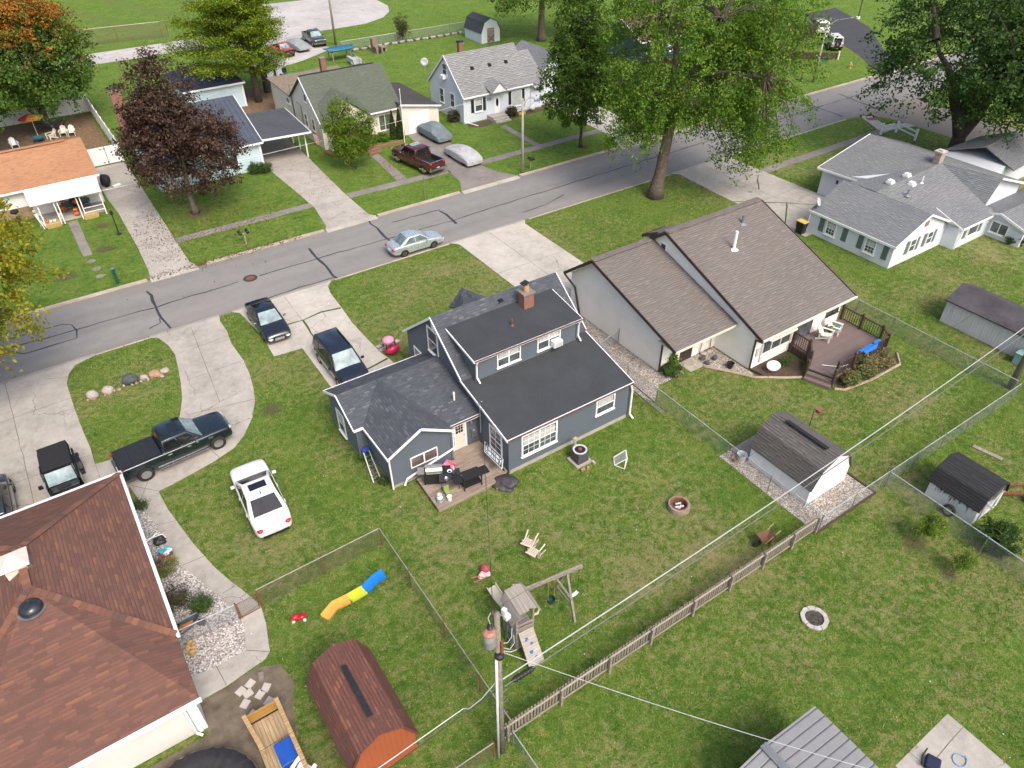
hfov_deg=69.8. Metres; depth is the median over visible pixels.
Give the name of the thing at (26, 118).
parasol
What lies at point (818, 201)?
satellite dish
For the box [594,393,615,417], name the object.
window
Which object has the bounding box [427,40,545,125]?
house
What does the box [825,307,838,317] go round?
window
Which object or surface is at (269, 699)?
paving slab
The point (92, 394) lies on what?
boulder
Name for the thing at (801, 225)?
wheeled bin
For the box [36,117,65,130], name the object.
hammock
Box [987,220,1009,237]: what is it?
window
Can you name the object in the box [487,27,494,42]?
door
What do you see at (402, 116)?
flagpole
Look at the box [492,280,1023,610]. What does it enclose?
power line
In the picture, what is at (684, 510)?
fire pit
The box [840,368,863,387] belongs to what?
hydrangea
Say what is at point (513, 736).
chain link fence
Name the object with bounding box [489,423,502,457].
window
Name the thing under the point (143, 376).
boulder
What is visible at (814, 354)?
deck
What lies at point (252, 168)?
round shrub
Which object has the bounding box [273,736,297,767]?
storage tote
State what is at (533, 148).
sidewalk
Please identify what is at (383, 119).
window
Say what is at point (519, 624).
playset
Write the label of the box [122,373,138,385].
boulder
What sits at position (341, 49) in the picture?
kayak
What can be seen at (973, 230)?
window
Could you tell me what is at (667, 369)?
garden plant
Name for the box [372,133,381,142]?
hosta
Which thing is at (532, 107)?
white bag
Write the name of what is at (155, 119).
purple maple
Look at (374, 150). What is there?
front steps
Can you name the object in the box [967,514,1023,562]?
dark bush
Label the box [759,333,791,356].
window
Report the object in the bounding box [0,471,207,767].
house
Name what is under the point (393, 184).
sidewalk
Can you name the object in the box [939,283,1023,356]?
shed
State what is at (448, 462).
toddler slide
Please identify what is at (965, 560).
sapling
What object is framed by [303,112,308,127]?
window
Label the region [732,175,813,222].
weed joint
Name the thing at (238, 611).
fence gate
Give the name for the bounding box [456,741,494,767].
chain link fence
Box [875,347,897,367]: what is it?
hydrangea
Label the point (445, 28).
chain link fence
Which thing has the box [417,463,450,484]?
gas grill
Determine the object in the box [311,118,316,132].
window
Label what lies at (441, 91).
window
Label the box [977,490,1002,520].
barn door
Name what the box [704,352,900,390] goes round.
stone edging
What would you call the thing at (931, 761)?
patio seat
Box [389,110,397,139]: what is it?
conical evergreen
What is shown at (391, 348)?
toy car
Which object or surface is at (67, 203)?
adirondack chair
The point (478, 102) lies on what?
window
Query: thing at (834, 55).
board fence
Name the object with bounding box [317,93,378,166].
tree
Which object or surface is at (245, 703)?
paving slab
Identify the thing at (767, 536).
wheelbarrow
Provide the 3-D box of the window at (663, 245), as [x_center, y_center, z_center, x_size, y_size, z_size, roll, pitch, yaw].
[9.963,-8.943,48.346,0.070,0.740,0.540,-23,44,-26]
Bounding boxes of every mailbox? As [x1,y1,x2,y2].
[109,266,118,283]
[237,229,248,243]
[528,157,534,168]
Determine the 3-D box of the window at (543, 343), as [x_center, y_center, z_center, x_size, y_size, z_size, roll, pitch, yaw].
[2.068,-2.494,40.915,1.650,1.170,0.120,-23,44,-26]
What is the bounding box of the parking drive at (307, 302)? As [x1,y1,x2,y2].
[234,281,393,386]
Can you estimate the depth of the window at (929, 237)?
56.50 m
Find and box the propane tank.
[437,493,442,502]
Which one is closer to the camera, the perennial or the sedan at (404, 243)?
the perennial
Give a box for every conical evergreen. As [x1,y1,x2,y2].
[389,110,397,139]
[396,108,404,138]
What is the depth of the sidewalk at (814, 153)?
73.05 m
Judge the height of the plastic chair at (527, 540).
0.622 m
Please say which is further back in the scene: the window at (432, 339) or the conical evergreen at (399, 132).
the conical evergreen at (399, 132)
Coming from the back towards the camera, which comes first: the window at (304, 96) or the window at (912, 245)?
the window at (304, 96)
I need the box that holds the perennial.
[778,351,794,366]
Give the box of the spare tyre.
[941,504,955,516]
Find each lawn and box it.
[0,0,1020,317]
[67,117,1023,767]
[925,76,1023,129]
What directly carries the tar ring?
on the road at (122, 328)
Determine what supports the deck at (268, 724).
on the bare yard at (223, 712)
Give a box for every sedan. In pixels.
[230,459,291,538]
[244,297,290,342]
[385,229,443,256]
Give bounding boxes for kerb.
[1,54,952,320]
[96,119,845,354]
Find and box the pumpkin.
[59,205,67,211]
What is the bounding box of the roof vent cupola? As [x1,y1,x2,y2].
[0,546,32,580]
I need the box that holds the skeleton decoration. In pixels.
[32,210,46,228]
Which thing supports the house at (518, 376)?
on the lawn at (1009, 647)
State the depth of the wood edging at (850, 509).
36.91 m
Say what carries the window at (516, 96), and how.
in the house at (492, 83)
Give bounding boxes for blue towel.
[859,339,880,353]
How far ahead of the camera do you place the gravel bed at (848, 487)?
37.43 m
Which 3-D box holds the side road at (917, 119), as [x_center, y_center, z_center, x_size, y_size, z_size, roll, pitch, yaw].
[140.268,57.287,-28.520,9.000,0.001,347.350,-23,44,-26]
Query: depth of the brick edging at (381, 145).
75.47 m
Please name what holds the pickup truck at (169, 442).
on the loop driveway
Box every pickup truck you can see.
[109,411,232,480]
[271,42,294,56]
[301,28,327,46]
[391,142,446,174]
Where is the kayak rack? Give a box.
[328,49,351,62]
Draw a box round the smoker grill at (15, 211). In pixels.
[10,209,22,225]
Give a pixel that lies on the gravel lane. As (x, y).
(302, 15)
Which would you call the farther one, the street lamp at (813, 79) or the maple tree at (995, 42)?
the street lamp at (813, 79)
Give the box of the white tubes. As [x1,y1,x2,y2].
[146,533,165,541]
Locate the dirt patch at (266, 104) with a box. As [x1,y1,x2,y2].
[241,86,275,113]
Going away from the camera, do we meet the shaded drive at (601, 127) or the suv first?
the suv
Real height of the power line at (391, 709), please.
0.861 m
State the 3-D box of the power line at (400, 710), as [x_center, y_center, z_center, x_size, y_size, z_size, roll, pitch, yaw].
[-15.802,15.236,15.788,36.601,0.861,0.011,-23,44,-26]
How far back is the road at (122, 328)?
58.78 m
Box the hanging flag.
[313,134,319,144]
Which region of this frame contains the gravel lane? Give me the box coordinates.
[39,0,388,76]
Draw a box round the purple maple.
[101,41,252,214]
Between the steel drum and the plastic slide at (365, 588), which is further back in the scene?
the steel drum
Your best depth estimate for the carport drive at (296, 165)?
68.41 m
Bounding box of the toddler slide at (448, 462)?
[442,460,455,468]
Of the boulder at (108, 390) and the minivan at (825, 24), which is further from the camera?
the minivan at (825, 24)
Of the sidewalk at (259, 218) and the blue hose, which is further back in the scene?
the sidewalk at (259, 218)
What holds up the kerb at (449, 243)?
on the road at (122, 328)
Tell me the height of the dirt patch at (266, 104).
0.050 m
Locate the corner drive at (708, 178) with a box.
[673,156,824,236]
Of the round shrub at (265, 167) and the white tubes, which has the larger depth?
the round shrub at (265, 167)
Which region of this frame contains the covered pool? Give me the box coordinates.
[167,747,256,767]
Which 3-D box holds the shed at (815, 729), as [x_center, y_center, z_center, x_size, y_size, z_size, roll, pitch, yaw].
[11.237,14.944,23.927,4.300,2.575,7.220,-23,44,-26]
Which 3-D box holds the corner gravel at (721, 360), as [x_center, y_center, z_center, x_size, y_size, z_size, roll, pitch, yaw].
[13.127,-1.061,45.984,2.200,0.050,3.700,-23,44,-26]
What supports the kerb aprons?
on the road at (122, 328)
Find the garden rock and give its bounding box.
[699,355,705,360]
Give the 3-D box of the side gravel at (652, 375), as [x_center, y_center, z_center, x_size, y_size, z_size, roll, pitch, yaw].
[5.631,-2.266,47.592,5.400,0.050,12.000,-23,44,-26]
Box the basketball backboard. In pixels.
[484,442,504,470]
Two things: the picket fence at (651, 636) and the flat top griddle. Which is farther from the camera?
the flat top griddle
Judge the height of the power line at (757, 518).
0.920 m
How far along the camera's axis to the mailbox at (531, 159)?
69.97 m
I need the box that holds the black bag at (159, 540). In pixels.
[153,535,166,545]
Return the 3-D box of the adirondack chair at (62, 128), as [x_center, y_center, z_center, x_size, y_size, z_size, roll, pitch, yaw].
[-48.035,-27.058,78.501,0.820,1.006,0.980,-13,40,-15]
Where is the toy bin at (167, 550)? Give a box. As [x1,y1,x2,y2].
[157,546,174,563]
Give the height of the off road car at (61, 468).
1.880 m
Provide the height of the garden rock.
0.328 m
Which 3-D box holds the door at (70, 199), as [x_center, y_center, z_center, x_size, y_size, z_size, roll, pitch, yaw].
[-38.383,-16.418,64.076,0.800,1.980,0.050,-23,44,-26]
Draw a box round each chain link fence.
[25,20,168,52]
[178,605,237,644]
[255,527,511,730]
[340,21,464,64]
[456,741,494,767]
[512,730,537,767]
[599,328,822,525]
[817,383,1021,530]
[846,298,1020,396]
[884,471,1023,581]
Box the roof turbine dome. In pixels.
[16,597,45,620]
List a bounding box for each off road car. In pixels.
[36,440,86,496]
[821,33,843,49]
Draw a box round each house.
[0,137,106,226]
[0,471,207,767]
[107,89,310,191]
[266,56,440,150]
[322,272,633,489]
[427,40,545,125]
[563,197,857,377]
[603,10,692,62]
[806,131,1023,268]
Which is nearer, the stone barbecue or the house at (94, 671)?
the house at (94, 671)
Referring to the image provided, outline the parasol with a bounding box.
[18,113,42,134]
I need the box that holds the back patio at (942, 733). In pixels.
[896,714,1010,767]
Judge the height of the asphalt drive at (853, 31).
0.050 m
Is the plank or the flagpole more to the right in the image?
the plank
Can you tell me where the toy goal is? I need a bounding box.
[613,450,627,468]
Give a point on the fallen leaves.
(221, 227)
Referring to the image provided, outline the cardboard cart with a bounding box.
[346,56,361,65]
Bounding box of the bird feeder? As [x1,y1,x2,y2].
[809,407,823,425]
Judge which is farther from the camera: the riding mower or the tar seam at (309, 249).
the riding mower
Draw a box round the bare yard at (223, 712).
[149,664,296,767]
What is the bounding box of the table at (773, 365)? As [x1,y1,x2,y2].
[767,360,780,370]
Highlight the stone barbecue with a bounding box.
[370,37,386,53]
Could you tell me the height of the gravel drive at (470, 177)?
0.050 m
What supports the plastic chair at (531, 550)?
on the lawn at (1009, 647)
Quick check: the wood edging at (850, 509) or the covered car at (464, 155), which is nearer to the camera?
the wood edging at (850, 509)
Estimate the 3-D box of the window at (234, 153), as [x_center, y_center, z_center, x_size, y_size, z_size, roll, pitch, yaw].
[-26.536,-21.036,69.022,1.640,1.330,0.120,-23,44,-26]
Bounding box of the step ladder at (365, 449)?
[361,447,379,482]
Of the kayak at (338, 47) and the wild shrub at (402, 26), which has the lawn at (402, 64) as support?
the wild shrub at (402, 26)
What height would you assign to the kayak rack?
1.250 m
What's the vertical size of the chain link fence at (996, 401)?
1.160 m
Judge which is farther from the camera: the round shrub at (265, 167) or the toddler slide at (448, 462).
the round shrub at (265, 167)
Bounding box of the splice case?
[510,666,534,682]
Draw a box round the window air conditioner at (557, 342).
[550,337,562,348]
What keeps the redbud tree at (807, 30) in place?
on the lawn at (402, 64)
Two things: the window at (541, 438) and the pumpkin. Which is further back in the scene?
the pumpkin
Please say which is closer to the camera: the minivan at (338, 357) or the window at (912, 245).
the minivan at (338, 357)
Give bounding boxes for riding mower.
[280,67,289,74]
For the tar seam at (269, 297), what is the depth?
51.98 m
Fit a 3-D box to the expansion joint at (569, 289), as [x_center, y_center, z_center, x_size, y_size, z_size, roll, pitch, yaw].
[5.822,-10.064,57.285,75.960,0.001,46.095,30,48,32]
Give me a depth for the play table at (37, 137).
77.17 m
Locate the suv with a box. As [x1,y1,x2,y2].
[0,472,16,515]
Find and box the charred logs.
[675,502,683,508]
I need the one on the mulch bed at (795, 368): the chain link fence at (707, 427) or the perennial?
the perennial
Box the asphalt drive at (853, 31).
[808,8,896,71]
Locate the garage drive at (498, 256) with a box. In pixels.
[452,220,582,298]
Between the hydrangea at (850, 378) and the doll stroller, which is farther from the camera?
the hydrangea at (850, 378)
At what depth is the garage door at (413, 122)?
77.79 m
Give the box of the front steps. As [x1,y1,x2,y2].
[365,145,380,154]
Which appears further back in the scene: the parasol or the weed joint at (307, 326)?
the parasol
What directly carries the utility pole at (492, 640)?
on the lawn at (1009, 647)
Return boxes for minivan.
[312,327,368,384]
[808,18,829,33]
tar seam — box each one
[6,59,974,348]
[6,195,562,353]
[146,93,868,327]
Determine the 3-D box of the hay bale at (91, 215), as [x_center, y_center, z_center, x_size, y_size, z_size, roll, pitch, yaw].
[-36.121,-14.483,63.052,1.150,0.440,0.500,-23,44,-26]
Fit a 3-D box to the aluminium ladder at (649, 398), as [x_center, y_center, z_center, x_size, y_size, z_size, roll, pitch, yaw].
[7.552,0.549,43.169,0.410,0.260,4.004,-23,44,-26]
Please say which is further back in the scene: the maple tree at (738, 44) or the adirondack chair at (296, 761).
the maple tree at (738, 44)
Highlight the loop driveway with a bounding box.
[0,316,269,699]
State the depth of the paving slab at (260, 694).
29.35 m
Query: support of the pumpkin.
on the house at (43, 179)
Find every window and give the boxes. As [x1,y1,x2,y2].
[172,165,190,179]
[220,153,239,167]
[301,87,307,103]
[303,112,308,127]
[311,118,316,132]
[335,407,347,439]
[378,113,389,131]
[410,446,437,468]
[413,345,420,355]
[426,324,438,356]
[439,87,444,103]
[442,62,446,76]
[450,92,454,109]
[474,97,482,112]
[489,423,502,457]
[496,346,521,369]
[511,90,521,106]
[521,420,557,458]
[537,330,560,352]
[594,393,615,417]
[660,242,666,250]
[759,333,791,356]
[823,220,837,238]
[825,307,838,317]
[861,237,877,256]
[907,237,917,254]
[923,229,934,246]
[965,224,979,237]
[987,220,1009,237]
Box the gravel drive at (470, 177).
[408,132,517,190]
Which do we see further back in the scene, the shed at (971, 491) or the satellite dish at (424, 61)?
the satellite dish at (424, 61)
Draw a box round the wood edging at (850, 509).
[817,472,875,533]
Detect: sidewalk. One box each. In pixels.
[174,203,311,242]
[346,169,449,197]
[480,129,600,164]
[760,130,883,172]
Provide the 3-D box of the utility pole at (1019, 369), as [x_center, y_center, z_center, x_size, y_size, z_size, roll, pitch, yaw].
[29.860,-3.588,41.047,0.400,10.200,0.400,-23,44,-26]
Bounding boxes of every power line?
[101,104,461,190]
[234,611,490,766]
[290,644,481,767]
[301,649,483,767]
[312,650,491,767]
[378,683,494,767]
[389,690,495,767]
[481,402,493,626]
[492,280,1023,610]
[503,328,1023,678]
[504,334,1023,686]
[504,652,864,767]
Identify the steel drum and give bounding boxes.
[737,450,747,462]
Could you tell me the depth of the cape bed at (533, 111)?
83.49 m
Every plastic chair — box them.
[520,529,538,547]
[525,539,545,558]
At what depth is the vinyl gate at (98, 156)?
71.69 m
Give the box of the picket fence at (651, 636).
[504,516,821,742]
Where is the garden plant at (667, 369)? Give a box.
[660,361,683,378]
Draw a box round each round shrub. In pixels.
[185,589,217,615]
[245,161,259,174]
[256,161,272,173]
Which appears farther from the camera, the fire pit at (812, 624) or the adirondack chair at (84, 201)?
the adirondack chair at (84, 201)
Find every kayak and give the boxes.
[324,45,352,50]
[327,46,354,51]
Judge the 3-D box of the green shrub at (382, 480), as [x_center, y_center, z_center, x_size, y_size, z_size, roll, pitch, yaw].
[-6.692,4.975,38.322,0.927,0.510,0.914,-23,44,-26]
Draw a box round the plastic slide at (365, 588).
[320,568,385,620]
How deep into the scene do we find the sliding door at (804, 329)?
46.96 m
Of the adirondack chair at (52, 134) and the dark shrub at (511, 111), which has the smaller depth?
the adirondack chair at (52, 134)
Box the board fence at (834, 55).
[764,51,840,59]
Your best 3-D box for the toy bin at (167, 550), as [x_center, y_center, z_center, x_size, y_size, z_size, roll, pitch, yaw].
[-16.227,8.084,34.378,0.801,0.694,0.759,-23,44,-26]
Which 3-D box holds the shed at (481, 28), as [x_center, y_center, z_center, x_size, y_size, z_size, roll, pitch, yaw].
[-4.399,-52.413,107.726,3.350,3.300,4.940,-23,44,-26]
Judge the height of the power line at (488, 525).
4.544 m
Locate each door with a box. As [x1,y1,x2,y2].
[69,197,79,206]
[407,110,429,134]
[452,423,466,450]
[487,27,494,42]
[494,95,499,112]
[679,347,692,362]
[796,319,813,339]
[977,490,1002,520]
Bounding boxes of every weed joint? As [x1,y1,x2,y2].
[288,307,387,368]
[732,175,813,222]
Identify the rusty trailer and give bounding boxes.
[1003,483,1023,494]
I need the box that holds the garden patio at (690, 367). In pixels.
[679,357,703,371]
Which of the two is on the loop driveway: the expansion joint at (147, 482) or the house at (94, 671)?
the expansion joint at (147, 482)
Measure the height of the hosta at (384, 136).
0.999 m
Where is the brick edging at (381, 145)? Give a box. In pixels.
[324,140,402,156]
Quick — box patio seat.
[921,748,941,767]
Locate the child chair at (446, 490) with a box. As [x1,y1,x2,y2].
[443,485,450,495]
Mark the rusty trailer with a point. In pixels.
(1013, 493)
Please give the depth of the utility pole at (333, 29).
104.81 m
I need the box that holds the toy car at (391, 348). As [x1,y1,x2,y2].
[382,336,399,353]
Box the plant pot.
[727,361,734,368]
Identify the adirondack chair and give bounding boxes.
[8,137,19,148]
[45,128,57,139]
[58,125,67,136]
[61,200,72,211]
[66,125,75,136]
[78,196,90,207]
[291,756,316,767]
[815,323,834,342]
[824,317,843,336]
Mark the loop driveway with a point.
(58, 420)
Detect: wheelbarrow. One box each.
[176,613,205,632]
[753,523,780,546]
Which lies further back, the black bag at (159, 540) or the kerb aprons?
the kerb aprons
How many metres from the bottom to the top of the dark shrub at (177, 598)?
1.254 m
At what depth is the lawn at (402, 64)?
77.96 m
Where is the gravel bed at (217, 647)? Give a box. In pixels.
[136,507,245,675]
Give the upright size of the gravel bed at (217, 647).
0.050 m
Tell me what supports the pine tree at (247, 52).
on the dirt patch at (266, 104)
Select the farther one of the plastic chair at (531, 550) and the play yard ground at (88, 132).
the play yard ground at (88, 132)
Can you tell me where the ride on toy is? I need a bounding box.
[291,611,306,622]
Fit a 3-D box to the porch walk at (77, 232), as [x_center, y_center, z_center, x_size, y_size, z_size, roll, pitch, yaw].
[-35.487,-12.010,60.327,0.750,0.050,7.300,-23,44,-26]
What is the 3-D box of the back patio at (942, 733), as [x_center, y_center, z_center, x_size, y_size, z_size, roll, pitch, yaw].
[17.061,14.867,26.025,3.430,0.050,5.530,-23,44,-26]
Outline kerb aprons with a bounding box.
[0,68,903,384]
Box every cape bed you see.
[467,120,492,127]
[507,106,547,118]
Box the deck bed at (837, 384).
[834,348,897,387]
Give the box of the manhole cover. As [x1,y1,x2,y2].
[246,276,254,279]
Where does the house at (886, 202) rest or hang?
on the lawn at (1009, 647)
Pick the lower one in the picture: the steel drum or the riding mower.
the steel drum
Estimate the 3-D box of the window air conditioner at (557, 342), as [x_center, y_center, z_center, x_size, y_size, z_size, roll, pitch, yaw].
[2.508,-2.310,41.088,0.600,0.380,0.415,-23,44,-26]
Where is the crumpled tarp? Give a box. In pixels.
[492,474,518,492]
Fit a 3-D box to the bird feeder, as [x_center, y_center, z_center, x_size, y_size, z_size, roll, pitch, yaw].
[16.833,2.048,40.712,0.440,1.640,0.340,-23,44,-26]
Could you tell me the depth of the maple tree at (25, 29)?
74.83 m
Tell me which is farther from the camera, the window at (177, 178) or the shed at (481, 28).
the shed at (481, 28)
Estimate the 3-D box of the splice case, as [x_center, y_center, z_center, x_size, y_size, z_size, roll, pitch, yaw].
[0.380,9.963,25.183,1.005,0.251,0.230,-23,44,-26]
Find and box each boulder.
[86,390,98,399]
[101,386,113,394]
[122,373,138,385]
[140,374,148,379]
[148,369,159,377]
[160,367,168,373]
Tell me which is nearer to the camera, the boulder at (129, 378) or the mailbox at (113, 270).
the boulder at (129, 378)
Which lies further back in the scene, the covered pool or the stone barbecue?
the stone barbecue
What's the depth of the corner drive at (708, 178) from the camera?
66.69 m
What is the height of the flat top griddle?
0.860 m
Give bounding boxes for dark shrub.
[164,581,191,611]
[447,109,459,122]
[505,106,518,116]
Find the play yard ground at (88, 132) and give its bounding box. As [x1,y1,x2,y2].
[0,114,108,155]
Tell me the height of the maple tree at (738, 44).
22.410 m
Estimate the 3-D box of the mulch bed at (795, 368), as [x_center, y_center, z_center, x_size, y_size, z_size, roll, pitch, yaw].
[16.775,-0.886,45.716,3.500,0.050,2.300,-23,44,-26]
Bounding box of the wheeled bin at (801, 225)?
[795,218,808,234]
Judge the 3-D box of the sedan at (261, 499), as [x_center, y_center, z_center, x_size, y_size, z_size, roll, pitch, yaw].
[-12.715,5.459,36.882,2.318,1.605,5.290,-21,43,-24]
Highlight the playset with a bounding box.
[487,564,582,666]
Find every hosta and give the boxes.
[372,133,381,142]
[377,131,391,142]
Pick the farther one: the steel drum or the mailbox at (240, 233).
the mailbox at (240, 233)
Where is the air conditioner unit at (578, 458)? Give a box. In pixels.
[567,444,591,468]
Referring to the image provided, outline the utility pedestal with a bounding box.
[1011,348,1023,365]
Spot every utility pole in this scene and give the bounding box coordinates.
[328,0,336,44]
[482,606,516,757]
[1006,354,1023,389]
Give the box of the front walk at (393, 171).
[371,154,406,180]
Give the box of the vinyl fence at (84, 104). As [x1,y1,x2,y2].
[0,94,124,160]
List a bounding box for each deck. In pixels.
[241,696,308,767]
[417,440,506,511]
[788,304,891,389]
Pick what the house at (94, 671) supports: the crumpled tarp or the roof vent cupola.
the roof vent cupola
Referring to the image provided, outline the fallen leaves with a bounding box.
[53,160,426,296]
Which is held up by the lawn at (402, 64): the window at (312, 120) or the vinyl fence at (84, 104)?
the vinyl fence at (84, 104)
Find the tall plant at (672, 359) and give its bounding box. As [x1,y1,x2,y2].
[665,353,681,365]
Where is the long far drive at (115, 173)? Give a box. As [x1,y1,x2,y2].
[96,162,195,277]
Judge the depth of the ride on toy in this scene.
31.88 m
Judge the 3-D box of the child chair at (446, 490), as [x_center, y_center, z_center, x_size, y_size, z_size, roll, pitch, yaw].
[-3.264,5.420,37.165,0.280,0.550,0.280,-23,44,-26]
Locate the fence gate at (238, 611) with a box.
[233,591,262,618]
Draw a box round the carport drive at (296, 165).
[260,138,374,228]
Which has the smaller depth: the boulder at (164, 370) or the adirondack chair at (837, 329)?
the boulder at (164, 370)
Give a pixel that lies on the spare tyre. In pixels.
(951, 508)
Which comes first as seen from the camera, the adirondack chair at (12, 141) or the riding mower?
the adirondack chair at (12, 141)
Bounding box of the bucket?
[447,494,451,500]
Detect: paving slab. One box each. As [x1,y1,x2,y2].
[235,686,246,696]
[239,699,250,708]
[242,688,253,698]
[244,678,255,688]
[254,689,265,699]
[258,672,263,681]
[261,683,271,692]
[263,696,273,704]
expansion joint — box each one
[0,328,268,683]
[113,165,962,764]
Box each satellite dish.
[420,58,428,73]
[817,197,820,207]
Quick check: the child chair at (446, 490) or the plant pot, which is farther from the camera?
the plant pot
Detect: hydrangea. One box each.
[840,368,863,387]
[850,353,879,379]
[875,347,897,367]
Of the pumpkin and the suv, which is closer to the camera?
the suv
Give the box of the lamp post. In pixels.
[109,210,121,234]
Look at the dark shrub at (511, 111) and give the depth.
81.96 m
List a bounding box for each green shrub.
[353,452,371,463]
[376,473,389,486]
[1003,236,1023,245]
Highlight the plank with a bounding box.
[972,444,1002,460]
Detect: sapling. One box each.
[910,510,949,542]
[947,546,978,575]
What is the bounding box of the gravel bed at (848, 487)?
[720,450,872,527]
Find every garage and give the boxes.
[165,63,247,106]
[515,40,557,93]
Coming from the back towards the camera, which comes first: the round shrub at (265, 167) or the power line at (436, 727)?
the round shrub at (265, 167)
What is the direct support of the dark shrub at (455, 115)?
on the lawn at (402, 64)
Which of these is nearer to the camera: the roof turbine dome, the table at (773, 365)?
the roof turbine dome
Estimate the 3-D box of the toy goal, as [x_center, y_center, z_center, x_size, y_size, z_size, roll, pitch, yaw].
[5.789,3.982,39.377,0.779,0.471,1.062,11,40,15]
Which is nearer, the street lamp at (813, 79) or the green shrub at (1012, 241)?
the green shrub at (1012, 241)
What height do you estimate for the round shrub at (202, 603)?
0.964 m
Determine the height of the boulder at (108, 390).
0.552 m
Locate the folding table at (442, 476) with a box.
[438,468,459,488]
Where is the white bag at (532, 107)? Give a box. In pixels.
[529,104,534,110]
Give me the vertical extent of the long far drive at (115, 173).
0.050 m
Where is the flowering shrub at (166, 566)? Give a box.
[153,553,177,580]
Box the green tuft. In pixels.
[133,496,150,512]
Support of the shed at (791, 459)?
on the gravel bed at (848, 487)
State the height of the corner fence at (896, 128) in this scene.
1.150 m
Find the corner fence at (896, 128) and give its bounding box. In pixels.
[879,121,918,140]
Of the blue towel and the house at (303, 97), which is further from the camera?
the house at (303, 97)
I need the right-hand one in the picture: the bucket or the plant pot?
the plant pot
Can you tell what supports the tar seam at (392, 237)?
on the road at (122, 328)
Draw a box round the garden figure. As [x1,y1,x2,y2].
[572,436,576,447]
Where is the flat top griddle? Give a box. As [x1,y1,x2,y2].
[451,465,489,490]
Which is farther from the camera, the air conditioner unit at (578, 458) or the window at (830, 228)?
the window at (830, 228)
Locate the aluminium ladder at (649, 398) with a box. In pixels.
[633,384,665,413]
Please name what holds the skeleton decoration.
on the lawn at (402, 64)
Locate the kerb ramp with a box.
[862,116,912,132]
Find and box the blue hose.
[952,753,967,766]
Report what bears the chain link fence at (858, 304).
on the lawn at (1009, 647)
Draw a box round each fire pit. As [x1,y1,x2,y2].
[667,496,690,515]
[800,606,828,630]
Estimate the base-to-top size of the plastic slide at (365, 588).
0.640 m
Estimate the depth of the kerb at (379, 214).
60.91 m
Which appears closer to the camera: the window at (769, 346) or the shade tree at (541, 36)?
the window at (769, 346)
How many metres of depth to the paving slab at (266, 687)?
29.58 m
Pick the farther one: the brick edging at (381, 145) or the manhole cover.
the brick edging at (381, 145)
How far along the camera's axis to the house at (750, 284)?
46.64 m
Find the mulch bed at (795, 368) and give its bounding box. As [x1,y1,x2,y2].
[749,351,802,375]
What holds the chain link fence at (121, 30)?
on the lawn at (402, 64)
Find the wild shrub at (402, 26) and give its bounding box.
[392,12,410,39]
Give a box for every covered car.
[285,38,310,51]
[417,121,452,142]
[444,144,482,165]
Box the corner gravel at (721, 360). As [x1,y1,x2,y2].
[691,347,752,374]
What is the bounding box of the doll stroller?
[472,564,490,581]
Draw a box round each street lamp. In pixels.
[521,97,540,172]
[812,17,853,82]
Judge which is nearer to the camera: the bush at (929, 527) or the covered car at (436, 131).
the bush at (929, 527)
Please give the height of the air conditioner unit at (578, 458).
0.900 m
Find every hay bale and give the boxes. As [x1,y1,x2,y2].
[45,220,61,228]
[83,211,99,219]
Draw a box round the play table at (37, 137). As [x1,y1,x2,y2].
[32,135,43,142]
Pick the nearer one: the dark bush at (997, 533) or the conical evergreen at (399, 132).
the dark bush at (997, 533)
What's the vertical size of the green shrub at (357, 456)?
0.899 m
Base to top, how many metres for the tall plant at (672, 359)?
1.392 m
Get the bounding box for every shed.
[306,640,419,767]
[464,12,500,43]
[730,412,851,505]
[740,706,878,767]
[925,452,1010,524]
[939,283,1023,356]
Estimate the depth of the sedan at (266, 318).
48.64 m
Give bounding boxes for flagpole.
[399,89,404,141]
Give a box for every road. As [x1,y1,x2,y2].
[0,50,1009,381]
[872,99,1023,141]
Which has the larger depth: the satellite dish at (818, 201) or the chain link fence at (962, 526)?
the satellite dish at (818, 201)
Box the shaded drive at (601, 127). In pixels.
[545,98,654,145]
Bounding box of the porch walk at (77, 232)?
[68,220,91,256]
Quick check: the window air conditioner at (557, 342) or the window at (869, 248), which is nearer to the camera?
the window air conditioner at (557, 342)
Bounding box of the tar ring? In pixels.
[243,275,256,281]
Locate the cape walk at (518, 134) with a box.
[500,125,538,145]
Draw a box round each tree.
[0,0,106,127]
[0,71,26,131]
[0,197,70,377]
[158,0,295,102]
[195,0,288,92]
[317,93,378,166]
[487,0,589,41]
[533,0,625,147]
[591,0,844,199]
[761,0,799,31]
[775,13,828,59]
[856,0,1023,150]
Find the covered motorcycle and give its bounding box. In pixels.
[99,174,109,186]
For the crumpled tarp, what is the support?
on the lawn at (1009, 647)
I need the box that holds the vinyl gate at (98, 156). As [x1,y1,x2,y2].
[87,144,122,166]
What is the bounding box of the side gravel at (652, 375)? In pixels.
[579,314,683,400]
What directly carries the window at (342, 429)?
in the house at (518, 376)

